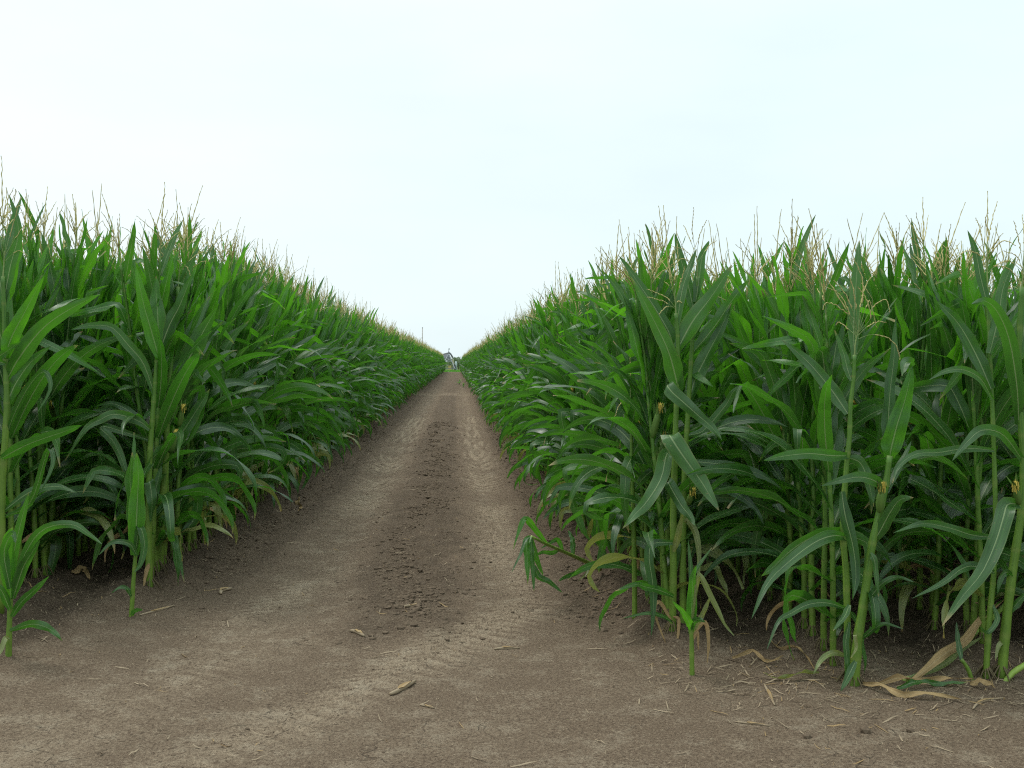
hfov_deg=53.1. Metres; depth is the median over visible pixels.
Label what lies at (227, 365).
corn plant
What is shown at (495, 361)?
corn plant
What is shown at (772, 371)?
corn plant
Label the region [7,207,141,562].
corn plant
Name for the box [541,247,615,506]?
corn plant
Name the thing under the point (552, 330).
corn plant
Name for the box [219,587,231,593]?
dry stalk piece
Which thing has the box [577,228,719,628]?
corn plant
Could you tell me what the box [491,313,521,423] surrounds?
corn plant
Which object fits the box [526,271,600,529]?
corn plant
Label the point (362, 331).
corn plant
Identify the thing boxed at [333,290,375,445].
corn plant
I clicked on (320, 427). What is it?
corn plant
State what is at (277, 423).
corn plant
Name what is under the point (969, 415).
corn plant
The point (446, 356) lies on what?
irrigation tower
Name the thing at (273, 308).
corn plant
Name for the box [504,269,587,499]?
corn plant
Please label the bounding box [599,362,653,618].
plant
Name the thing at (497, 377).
corn plant
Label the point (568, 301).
corn plant
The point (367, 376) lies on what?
corn plant
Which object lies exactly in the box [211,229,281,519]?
corn plant
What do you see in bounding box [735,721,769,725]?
dry stalk piece
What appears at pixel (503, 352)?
corn plant
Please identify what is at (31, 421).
corn plant
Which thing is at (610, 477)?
corn plant
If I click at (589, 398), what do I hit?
corn plant
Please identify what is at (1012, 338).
corn plant
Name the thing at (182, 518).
corn plant
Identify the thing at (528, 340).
corn plant
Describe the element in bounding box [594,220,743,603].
corn plant
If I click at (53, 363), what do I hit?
corn plant
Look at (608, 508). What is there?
corn plant
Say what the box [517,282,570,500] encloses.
corn plant
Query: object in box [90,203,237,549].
corn plant
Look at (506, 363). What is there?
corn plant
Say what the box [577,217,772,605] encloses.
corn plant
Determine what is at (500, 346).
corn plant
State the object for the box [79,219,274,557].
corn plant
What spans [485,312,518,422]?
corn plant
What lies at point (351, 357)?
corn plant
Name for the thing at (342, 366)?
corn plant
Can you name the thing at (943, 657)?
leaf
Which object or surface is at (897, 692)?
dry leaf
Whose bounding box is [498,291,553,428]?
corn plant
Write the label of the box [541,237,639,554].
corn plant
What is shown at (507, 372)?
corn plant
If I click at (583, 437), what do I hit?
corn plant
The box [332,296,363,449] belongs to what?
corn plant
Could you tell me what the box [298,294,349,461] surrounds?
corn plant
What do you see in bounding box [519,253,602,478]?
corn plant
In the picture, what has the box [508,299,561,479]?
corn plant
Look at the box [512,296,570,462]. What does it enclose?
corn plant
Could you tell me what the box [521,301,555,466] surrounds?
corn plant
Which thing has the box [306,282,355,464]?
corn plant
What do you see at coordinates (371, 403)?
corn plant
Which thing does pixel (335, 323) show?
corn plant
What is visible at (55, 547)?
corn plant
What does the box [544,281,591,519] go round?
corn plant
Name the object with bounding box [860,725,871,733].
soil clod
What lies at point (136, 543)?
young corn plant
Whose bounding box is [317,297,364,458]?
corn plant
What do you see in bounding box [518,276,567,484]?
corn plant
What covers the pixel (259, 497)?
corn plant
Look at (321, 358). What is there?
corn plant
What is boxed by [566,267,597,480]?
corn plant
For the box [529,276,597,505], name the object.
corn plant
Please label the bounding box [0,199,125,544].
corn plant
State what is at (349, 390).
corn plant
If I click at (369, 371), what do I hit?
corn plant
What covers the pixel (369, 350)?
corn plant
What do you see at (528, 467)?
corn plant
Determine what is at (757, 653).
dry leaf
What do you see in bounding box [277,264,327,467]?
corn plant
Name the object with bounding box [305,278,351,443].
corn plant
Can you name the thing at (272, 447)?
corn plant
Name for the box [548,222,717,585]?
corn plant
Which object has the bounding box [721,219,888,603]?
corn plant
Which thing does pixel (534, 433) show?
corn plant
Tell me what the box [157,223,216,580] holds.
corn plant
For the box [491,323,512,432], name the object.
corn plant
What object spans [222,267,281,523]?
corn plant
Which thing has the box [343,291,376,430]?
corn plant
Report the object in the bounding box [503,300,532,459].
corn plant
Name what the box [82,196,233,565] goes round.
corn plant
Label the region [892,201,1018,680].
corn plant
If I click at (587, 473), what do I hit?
corn plant
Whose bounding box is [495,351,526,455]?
corn plant
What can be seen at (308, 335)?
corn plant
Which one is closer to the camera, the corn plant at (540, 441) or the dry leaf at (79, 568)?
the dry leaf at (79, 568)
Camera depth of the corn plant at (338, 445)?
15.44 m
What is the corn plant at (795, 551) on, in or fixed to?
on the ground at (278, 621)
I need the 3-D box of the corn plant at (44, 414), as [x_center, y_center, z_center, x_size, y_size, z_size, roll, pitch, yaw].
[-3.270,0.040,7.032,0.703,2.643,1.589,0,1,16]
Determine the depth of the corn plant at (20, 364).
5.96 m
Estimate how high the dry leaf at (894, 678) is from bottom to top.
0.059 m
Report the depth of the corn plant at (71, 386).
7.34 m
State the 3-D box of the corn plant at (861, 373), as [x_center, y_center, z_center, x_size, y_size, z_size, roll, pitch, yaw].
[1.574,0.280,5.269,1.427,2.349,0.616,1,2,34]
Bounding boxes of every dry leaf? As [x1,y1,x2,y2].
[71,565,89,578]
[295,497,301,510]
[732,649,783,662]
[763,669,818,678]
[771,640,814,668]
[862,682,959,698]
[879,673,974,683]
[897,679,969,688]
[970,678,995,687]
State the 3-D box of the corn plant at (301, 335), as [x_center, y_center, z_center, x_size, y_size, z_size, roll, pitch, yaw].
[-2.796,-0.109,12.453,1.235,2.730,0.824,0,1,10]
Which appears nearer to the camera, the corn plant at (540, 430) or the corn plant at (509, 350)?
the corn plant at (540, 430)
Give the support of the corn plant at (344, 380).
on the ground at (278, 621)
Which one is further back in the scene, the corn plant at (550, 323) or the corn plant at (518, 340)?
the corn plant at (518, 340)
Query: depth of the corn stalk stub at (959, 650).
5.02 m
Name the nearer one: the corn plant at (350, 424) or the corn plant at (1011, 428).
the corn plant at (1011, 428)
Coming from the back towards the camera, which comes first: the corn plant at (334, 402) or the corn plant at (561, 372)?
the corn plant at (334, 402)
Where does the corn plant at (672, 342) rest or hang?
on the ground at (278, 621)
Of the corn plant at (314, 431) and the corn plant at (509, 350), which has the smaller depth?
the corn plant at (314, 431)
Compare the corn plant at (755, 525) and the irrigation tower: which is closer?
the corn plant at (755, 525)
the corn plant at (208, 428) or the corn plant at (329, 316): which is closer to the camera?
the corn plant at (208, 428)
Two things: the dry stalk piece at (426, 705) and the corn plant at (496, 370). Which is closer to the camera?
the dry stalk piece at (426, 705)
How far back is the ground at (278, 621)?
5.29 m
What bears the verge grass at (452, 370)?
on the ground at (278, 621)
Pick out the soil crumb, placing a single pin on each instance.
(404, 573)
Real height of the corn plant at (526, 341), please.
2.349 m
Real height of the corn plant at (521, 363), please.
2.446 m
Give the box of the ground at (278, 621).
[0,367,1023,767]
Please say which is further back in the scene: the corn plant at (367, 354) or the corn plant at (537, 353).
the corn plant at (367, 354)
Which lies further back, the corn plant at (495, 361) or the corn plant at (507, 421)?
the corn plant at (495, 361)
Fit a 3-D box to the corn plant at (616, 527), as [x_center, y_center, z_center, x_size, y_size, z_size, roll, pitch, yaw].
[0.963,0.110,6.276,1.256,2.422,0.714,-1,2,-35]
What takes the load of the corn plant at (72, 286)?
on the ground at (278, 621)
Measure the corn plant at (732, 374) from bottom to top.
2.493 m
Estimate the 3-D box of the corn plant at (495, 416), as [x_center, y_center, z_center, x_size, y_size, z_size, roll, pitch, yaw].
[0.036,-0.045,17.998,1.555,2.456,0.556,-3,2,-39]
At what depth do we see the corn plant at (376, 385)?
20.69 m
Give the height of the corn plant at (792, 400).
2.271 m
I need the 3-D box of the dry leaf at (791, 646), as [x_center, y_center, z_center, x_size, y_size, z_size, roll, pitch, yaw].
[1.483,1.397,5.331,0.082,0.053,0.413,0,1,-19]
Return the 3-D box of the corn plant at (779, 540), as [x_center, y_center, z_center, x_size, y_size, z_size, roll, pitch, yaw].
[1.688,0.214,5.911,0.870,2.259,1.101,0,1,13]
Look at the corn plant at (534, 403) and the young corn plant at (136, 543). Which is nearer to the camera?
the young corn plant at (136, 543)
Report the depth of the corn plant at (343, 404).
13.90 m
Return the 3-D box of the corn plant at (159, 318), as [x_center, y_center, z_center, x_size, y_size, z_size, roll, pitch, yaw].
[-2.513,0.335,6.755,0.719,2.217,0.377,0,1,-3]
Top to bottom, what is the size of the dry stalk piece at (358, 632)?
0.028 m
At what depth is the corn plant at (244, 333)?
9.30 m
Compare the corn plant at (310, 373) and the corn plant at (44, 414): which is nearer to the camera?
the corn plant at (44, 414)
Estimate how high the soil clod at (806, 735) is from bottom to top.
0.025 m
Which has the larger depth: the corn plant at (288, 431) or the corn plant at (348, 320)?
the corn plant at (348, 320)
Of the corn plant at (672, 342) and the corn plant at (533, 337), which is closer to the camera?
the corn plant at (672, 342)
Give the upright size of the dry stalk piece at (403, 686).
0.027 m
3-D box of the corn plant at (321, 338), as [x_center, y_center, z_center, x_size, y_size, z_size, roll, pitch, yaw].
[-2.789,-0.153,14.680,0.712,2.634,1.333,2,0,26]
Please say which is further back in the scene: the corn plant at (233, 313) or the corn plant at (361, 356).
the corn plant at (361, 356)
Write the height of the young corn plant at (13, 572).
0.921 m
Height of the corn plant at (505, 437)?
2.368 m
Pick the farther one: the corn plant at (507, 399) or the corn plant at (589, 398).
the corn plant at (507, 399)
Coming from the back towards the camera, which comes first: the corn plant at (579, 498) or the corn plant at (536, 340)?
the corn plant at (536, 340)
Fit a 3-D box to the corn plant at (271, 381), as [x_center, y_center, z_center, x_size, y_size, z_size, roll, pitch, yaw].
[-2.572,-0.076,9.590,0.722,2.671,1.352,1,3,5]
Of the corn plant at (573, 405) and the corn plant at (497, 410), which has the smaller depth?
the corn plant at (573, 405)
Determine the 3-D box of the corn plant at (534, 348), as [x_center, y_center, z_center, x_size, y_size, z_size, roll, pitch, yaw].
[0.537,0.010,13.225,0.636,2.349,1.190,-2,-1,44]
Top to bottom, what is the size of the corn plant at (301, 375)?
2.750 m
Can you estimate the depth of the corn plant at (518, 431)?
11.72 m
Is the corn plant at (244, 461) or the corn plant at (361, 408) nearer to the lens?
the corn plant at (244, 461)
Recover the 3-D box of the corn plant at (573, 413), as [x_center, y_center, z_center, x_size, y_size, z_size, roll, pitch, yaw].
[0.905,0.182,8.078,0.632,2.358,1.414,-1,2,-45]
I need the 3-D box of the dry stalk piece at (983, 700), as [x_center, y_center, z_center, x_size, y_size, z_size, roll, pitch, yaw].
[2.145,1.443,4.646,0.263,0.013,0.040,-1,2,-36]
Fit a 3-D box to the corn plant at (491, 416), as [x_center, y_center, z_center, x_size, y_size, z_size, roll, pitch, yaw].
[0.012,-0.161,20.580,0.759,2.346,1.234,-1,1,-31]
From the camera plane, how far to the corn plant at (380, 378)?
20.50 m
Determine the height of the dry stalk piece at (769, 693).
0.016 m
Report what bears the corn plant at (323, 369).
on the ground at (278, 621)
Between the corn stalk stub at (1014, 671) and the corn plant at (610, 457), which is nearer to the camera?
the corn stalk stub at (1014, 671)
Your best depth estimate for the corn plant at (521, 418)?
10.97 m
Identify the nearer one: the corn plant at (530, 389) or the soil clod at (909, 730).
the soil clod at (909, 730)
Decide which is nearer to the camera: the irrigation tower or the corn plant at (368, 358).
the corn plant at (368, 358)
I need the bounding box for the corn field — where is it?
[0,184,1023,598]
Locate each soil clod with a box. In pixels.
[802,733,811,738]
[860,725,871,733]
[906,728,914,732]
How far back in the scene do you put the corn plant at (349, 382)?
16.70 m
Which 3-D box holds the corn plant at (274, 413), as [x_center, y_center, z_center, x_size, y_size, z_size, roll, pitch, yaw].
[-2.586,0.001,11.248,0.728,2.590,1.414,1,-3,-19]
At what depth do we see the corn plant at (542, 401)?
10.29 m
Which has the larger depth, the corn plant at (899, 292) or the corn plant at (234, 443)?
the corn plant at (234, 443)
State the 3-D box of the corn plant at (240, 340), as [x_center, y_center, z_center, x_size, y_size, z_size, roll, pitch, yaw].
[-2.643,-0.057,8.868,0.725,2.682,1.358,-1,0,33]
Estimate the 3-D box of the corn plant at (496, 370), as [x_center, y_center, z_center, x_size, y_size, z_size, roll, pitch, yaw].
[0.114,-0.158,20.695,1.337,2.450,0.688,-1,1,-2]
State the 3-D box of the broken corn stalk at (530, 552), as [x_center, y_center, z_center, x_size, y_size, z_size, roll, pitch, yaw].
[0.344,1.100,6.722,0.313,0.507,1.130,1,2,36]
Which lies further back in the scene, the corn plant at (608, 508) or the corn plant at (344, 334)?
the corn plant at (344, 334)
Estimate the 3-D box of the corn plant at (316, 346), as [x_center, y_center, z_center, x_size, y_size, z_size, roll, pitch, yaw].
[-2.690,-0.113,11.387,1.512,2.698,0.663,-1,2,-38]
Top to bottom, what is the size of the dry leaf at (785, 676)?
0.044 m
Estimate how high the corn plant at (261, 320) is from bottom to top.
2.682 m
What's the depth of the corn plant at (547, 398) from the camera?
9.40 m
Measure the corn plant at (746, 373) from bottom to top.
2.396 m
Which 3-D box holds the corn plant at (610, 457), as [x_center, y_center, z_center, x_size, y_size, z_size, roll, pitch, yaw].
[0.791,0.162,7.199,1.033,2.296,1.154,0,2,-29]
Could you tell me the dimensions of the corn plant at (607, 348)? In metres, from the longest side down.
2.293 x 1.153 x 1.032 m
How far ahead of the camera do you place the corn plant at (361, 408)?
17.56 m
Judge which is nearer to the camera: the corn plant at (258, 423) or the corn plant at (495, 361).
the corn plant at (258, 423)
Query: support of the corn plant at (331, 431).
on the ground at (278, 621)
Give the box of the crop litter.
[0,433,1023,767]
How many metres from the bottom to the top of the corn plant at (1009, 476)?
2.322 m
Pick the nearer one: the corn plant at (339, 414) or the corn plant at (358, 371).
the corn plant at (339, 414)
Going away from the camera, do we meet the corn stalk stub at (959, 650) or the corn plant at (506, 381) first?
the corn stalk stub at (959, 650)
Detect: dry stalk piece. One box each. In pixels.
[139,605,173,615]
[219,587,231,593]
[349,629,364,636]
[389,680,415,694]
[420,704,433,707]
[494,646,519,649]
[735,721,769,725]
[763,683,774,705]
[972,697,1003,709]
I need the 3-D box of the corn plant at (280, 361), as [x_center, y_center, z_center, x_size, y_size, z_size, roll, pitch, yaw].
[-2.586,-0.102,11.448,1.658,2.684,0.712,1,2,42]
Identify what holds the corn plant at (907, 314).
on the ground at (278, 621)
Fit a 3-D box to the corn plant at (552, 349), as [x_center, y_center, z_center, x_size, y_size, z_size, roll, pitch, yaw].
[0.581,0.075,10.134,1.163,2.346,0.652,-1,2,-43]
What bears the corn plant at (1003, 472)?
on the ground at (278, 621)
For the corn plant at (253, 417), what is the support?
on the ground at (278, 621)
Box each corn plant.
[0,157,90,589]
[0,188,99,613]
[0,189,125,583]
[0,191,144,578]
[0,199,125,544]
[0,492,101,656]
[4,197,107,572]
[5,186,144,570]
[7,193,140,576]
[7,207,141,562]
[13,194,145,567]
[41,194,257,585]
[65,265,192,589]
[67,211,250,563]
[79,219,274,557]
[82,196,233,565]
[82,216,269,559]
[83,182,233,580]
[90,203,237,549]
[97,228,285,545]
[99,434,147,616]
[106,214,252,553]
[107,204,218,554]
[120,185,256,551]
[127,227,272,542]
[128,219,263,532]
[137,193,279,539]
[137,224,264,535]
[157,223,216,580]
[161,222,267,522]
[193,219,294,529]
[196,222,292,536]
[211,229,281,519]
[216,217,288,518]
[217,241,321,524]
[220,237,290,512]
[222,230,258,509]
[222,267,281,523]
[226,239,351,500]
[227,357,294,491]
[236,239,270,502]
[236,241,306,503]
[236,241,307,510]
[236,244,332,512]
[237,241,304,518]
[244,262,319,506]
[249,261,310,497]
[251,248,322,494]
[257,252,349,485]
[257,254,328,489]
[258,239,335,491]
[258,256,329,476]
[259,244,322,496]
[259,274,313,493]
[262,247,336,484]
[265,249,341,489]
[267,259,298,487]
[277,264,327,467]
[278,250,321,484]
[278,260,348,458]
[283,265,341,475]
[284,262,343,481]
[286,268,331,478]
[286,269,333,449]
[287,256,345,466]
[287,267,347,473]
[290,257,345,469]
[291,257,327,475]
[291,272,352,445]
[295,275,335,468]
[296,269,352,471]
[296,281,348,467]
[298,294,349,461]
[300,275,337,461]
[304,277,346,463]
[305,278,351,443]
[305,292,359,445]
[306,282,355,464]
[306,290,362,454]
[307,280,337,444]
[312,275,345,438]
[313,282,360,449]
[314,292,360,449]
[315,279,343,439]
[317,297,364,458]
[319,278,360,457]
[320,284,360,455]
[320,291,354,450]
[322,289,383,448]
[324,278,366,451]
[325,293,352,351]
[331,305,358,444]
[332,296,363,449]
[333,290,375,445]
[334,289,372,434]
[336,289,366,439]
[336,303,381,443]
[337,296,383,382]
[337,299,362,412]
[338,295,377,437]
[338,296,374,434]
[339,296,374,445]
[339,313,375,430]
[341,307,370,426]
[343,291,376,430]
[344,305,367,416]
[345,304,385,441]
[345,328,373,427]
[345,360,376,434]
[346,306,378,438]
[347,301,389,436]
[349,310,386,437]
[349,312,384,397]
[350,318,388,394]
[351,303,399,421]
[351,304,391,433]
[351,317,389,433]
[352,306,381,426]
[353,302,390,414]
[355,305,387,416]
[357,310,383,424]
[357,335,395,425]
[358,308,391,421]
[480,307,531,439]
[480,310,529,451]
[480,324,505,387]
[480,329,511,431]
[481,316,515,404]
[482,319,506,427]
[483,316,514,416]
[483,316,525,452]
[484,306,528,456]
[484,318,513,397]
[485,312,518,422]
[485,313,523,425]
[486,308,524,445]
[486,319,513,424]
[487,311,532,415]
[489,335,520,434]
[491,312,523,444]
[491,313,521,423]
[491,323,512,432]
[492,300,540,448]
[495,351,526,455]
[496,296,542,430]
[496,311,526,418]
[497,351,533,471]
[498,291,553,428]
[498,313,514,383]
[498,379,513,425]
[499,289,545,476]
[500,299,557,436]
[500,305,535,458]
[501,310,534,444]
[502,303,540,450]
[502,304,545,431]
[503,267,599,514]
[503,282,555,421]
[503,293,543,467]
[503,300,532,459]
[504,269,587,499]
[504,288,553,478]
[504,299,546,472]
[506,285,561,488]
[507,266,570,492]
[507,274,592,470]
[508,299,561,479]
[509,295,541,470]
[510,262,589,494]
[510,279,567,442]
[510,368,524,434]
[511,281,562,443]
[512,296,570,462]
[514,290,580,506]
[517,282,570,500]
[517,294,559,459]
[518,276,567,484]
[518,293,551,477]
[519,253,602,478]
[519,268,613,535]
[520,326,542,465]
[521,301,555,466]
[523,285,562,511]
[525,256,611,532]
[525,279,590,506]
[525,345,546,475]
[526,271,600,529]
[526,310,542,445]
[529,272,592,524]
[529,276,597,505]
[532,277,588,530]
[534,227,639,566]
[540,271,572,389]
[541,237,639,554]
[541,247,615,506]
[543,257,625,550]
[544,245,612,529]
[544,273,578,428]
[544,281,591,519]
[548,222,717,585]
[548,234,786,625]
[548,261,616,492]
[550,251,695,552]
[550,278,624,543]
[553,206,749,599]
[555,254,599,519]
[556,225,718,571]
[558,227,709,562]
[561,231,736,605]
[564,205,750,584]
[564,235,706,573]
[565,242,752,607]
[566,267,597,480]
[570,230,701,554]
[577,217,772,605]
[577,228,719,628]
[586,242,703,564]
[587,225,731,579]
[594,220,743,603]
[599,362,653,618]
[616,216,731,642]
[671,207,748,622]
[673,541,733,675]
[685,199,862,620]
[686,216,806,580]
[688,240,935,641]
[691,238,774,590]
[695,211,969,671]
[699,235,914,622]
[703,223,896,667]
[706,217,892,630]
[712,216,901,613]
[713,238,863,601]
[716,214,866,592]
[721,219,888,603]
[728,225,897,610]
[752,240,899,683]
[775,213,998,598]
[804,197,1017,611]
[822,318,967,690]
[828,225,964,600]
[839,228,963,606]
[848,224,1023,630]
[858,191,1023,632]
[866,226,1023,645]
[873,202,1007,622]
[874,241,1023,631]
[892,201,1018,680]
[898,225,984,630]
[942,214,1023,682]
[1001,373,1023,542]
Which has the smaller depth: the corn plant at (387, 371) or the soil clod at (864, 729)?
the soil clod at (864, 729)
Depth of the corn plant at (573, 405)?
8.54 m
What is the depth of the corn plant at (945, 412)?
5.55 m
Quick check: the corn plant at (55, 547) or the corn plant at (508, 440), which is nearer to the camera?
the corn plant at (55, 547)
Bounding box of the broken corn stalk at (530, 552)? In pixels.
[512,516,601,591]
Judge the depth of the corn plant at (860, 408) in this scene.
5.58 m
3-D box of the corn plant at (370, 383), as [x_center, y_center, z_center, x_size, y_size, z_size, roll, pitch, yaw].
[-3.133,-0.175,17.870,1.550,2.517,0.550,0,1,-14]
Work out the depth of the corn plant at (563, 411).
8.21 m
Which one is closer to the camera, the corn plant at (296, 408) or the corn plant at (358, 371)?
the corn plant at (296, 408)
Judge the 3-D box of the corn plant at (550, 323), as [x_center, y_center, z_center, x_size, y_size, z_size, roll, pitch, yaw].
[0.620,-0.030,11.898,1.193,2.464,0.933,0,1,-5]
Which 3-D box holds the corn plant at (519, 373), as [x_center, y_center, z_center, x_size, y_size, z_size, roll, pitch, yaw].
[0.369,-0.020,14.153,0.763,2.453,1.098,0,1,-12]
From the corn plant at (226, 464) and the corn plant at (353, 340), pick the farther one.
the corn plant at (353, 340)
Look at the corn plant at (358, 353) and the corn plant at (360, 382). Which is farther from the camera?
the corn plant at (358, 353)
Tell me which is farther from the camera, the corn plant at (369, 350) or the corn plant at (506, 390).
the corn plant at (369, 350)
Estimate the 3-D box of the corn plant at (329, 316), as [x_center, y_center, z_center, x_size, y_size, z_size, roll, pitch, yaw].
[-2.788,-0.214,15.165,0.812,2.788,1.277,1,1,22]
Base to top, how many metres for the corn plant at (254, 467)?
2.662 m
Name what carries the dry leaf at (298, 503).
on the ground at (278, 621)
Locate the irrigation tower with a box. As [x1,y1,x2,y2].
[442,348,455,369]
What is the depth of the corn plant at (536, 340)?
12.24 m
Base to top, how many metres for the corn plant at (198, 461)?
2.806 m
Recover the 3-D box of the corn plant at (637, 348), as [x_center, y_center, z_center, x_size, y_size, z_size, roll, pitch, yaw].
[0.880,0.247,5.845,1.366,2.225,0.471,0,1,19]
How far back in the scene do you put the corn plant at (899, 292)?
6.12 m
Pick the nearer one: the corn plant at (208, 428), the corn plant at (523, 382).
the corn plant at (208, 428)
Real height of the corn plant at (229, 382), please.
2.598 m
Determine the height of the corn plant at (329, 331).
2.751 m
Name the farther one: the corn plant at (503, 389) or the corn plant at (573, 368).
the corn plant at (503, 389)
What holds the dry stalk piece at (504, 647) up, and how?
on the ground at (278, 621)
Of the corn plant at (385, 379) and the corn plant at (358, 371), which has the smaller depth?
the corn plant at (358, 371)
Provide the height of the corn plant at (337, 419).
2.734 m
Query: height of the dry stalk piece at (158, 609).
0.016 m
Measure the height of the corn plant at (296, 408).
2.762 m
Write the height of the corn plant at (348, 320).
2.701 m
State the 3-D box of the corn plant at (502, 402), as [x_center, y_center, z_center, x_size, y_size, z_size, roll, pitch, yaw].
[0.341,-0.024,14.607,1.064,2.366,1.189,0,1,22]
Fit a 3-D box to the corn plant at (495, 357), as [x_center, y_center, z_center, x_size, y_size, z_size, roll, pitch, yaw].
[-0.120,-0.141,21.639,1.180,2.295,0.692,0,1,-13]
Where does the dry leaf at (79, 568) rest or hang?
on the ground at (278, 621)
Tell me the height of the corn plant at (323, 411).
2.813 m
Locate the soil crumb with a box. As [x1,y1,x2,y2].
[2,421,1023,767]
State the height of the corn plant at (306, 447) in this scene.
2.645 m
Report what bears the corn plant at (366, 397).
on the ground at (278, 621)
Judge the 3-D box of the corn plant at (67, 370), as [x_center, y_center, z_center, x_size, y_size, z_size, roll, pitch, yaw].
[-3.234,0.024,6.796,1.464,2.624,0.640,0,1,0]
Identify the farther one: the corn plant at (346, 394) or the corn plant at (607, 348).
the corn plant at (346, 394)
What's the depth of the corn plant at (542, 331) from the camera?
12.18 m
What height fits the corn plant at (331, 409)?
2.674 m
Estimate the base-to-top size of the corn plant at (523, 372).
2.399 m
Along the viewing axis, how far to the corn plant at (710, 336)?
5.71 m
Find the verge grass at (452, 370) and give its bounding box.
[444,369,460,371]
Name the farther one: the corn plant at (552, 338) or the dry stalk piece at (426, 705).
the corn plant at (552, 338)
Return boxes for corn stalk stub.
[955,622,973,679]
[1003,662,1023,680]
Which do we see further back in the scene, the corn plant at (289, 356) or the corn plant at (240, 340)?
the corn plant at (289, 356)
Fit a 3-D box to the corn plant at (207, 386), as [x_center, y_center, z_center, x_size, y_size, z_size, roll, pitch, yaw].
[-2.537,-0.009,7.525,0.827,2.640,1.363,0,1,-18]
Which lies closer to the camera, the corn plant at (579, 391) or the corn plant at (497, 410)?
the corn plant at (579, 391)
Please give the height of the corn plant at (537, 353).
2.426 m
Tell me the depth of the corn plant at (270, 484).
10.16 m
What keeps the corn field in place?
on the ground at (278, 621)
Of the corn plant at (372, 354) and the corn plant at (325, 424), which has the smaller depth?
the corn plant at (325, 424)
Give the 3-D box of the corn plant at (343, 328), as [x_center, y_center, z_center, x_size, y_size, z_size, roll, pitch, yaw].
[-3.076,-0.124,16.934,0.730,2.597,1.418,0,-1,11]
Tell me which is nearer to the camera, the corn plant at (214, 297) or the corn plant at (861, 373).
the corn plant at (861, 373)
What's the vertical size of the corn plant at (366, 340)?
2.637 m
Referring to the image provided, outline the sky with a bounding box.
[0,0,1023,361]
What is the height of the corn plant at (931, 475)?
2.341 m
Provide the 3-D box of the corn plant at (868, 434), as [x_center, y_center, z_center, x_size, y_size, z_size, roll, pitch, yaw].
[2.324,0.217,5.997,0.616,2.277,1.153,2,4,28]
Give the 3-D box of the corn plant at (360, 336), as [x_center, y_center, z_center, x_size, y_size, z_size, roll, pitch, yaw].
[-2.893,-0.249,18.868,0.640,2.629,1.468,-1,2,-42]
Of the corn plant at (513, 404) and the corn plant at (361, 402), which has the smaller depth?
the corn plant at (513, 404)
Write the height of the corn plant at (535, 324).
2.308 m
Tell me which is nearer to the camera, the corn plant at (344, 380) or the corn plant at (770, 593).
the corn plant at (770, 593)
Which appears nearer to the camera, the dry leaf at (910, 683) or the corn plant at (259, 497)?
the dry leaf at (910, 683)
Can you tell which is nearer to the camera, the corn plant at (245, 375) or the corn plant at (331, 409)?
the corn plant at (245, 375)
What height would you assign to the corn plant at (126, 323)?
2.622 m
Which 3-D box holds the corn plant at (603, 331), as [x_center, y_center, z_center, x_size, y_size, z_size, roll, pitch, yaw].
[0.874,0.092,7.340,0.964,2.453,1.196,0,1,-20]
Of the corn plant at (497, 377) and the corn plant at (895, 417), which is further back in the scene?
the corn plant at (497, 377)
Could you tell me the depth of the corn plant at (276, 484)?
11.69 m
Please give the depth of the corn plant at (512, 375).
15.42 m
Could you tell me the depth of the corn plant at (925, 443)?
5.69 m
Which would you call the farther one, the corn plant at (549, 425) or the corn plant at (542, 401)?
the corn plant at (542, 401)
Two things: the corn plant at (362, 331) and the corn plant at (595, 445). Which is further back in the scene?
the corn plant at (362, 331)
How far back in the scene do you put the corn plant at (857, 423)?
5.47 m
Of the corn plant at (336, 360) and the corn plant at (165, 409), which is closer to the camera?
the corn plant at (165, 409)
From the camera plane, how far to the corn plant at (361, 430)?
19.98 m
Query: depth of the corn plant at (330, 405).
13.23 m
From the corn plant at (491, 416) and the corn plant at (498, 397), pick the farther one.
the corn plant at (491, 416)
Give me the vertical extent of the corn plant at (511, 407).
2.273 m
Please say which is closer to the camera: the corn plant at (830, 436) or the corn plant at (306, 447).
the corn plant at (830, 436)
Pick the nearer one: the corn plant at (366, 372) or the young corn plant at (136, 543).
the young corn plant at (136, 543)
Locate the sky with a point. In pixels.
(436, 162)
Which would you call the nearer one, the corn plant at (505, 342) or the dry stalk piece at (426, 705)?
the dry stalk piece at (426, 705)
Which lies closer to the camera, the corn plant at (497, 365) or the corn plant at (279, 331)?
the corn plant at (279, 331)
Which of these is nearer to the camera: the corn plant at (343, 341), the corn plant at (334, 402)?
the corn plant at (334, 402)
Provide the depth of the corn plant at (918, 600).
5.92 m
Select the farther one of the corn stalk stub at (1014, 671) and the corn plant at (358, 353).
the corn plant at (358, 353)
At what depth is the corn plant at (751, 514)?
6.49 m
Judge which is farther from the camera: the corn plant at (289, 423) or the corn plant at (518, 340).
the corn plant at (518, 340)
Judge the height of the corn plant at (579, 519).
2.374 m
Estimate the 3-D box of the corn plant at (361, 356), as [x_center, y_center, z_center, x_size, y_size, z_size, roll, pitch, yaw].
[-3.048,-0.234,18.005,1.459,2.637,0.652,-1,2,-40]
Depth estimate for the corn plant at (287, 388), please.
9.70 m
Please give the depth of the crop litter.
5.05 m
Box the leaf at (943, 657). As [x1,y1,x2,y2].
[902,600,1003,681]
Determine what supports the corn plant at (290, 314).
on the ground at (278, 621)
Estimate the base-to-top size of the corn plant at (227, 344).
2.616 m
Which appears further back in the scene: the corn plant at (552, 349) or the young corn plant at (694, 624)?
the corn plant at (552, 349)
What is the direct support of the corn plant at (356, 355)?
on the ground at (278, 621)
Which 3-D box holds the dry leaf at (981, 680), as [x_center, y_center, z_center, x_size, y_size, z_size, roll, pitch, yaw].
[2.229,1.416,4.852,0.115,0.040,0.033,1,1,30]

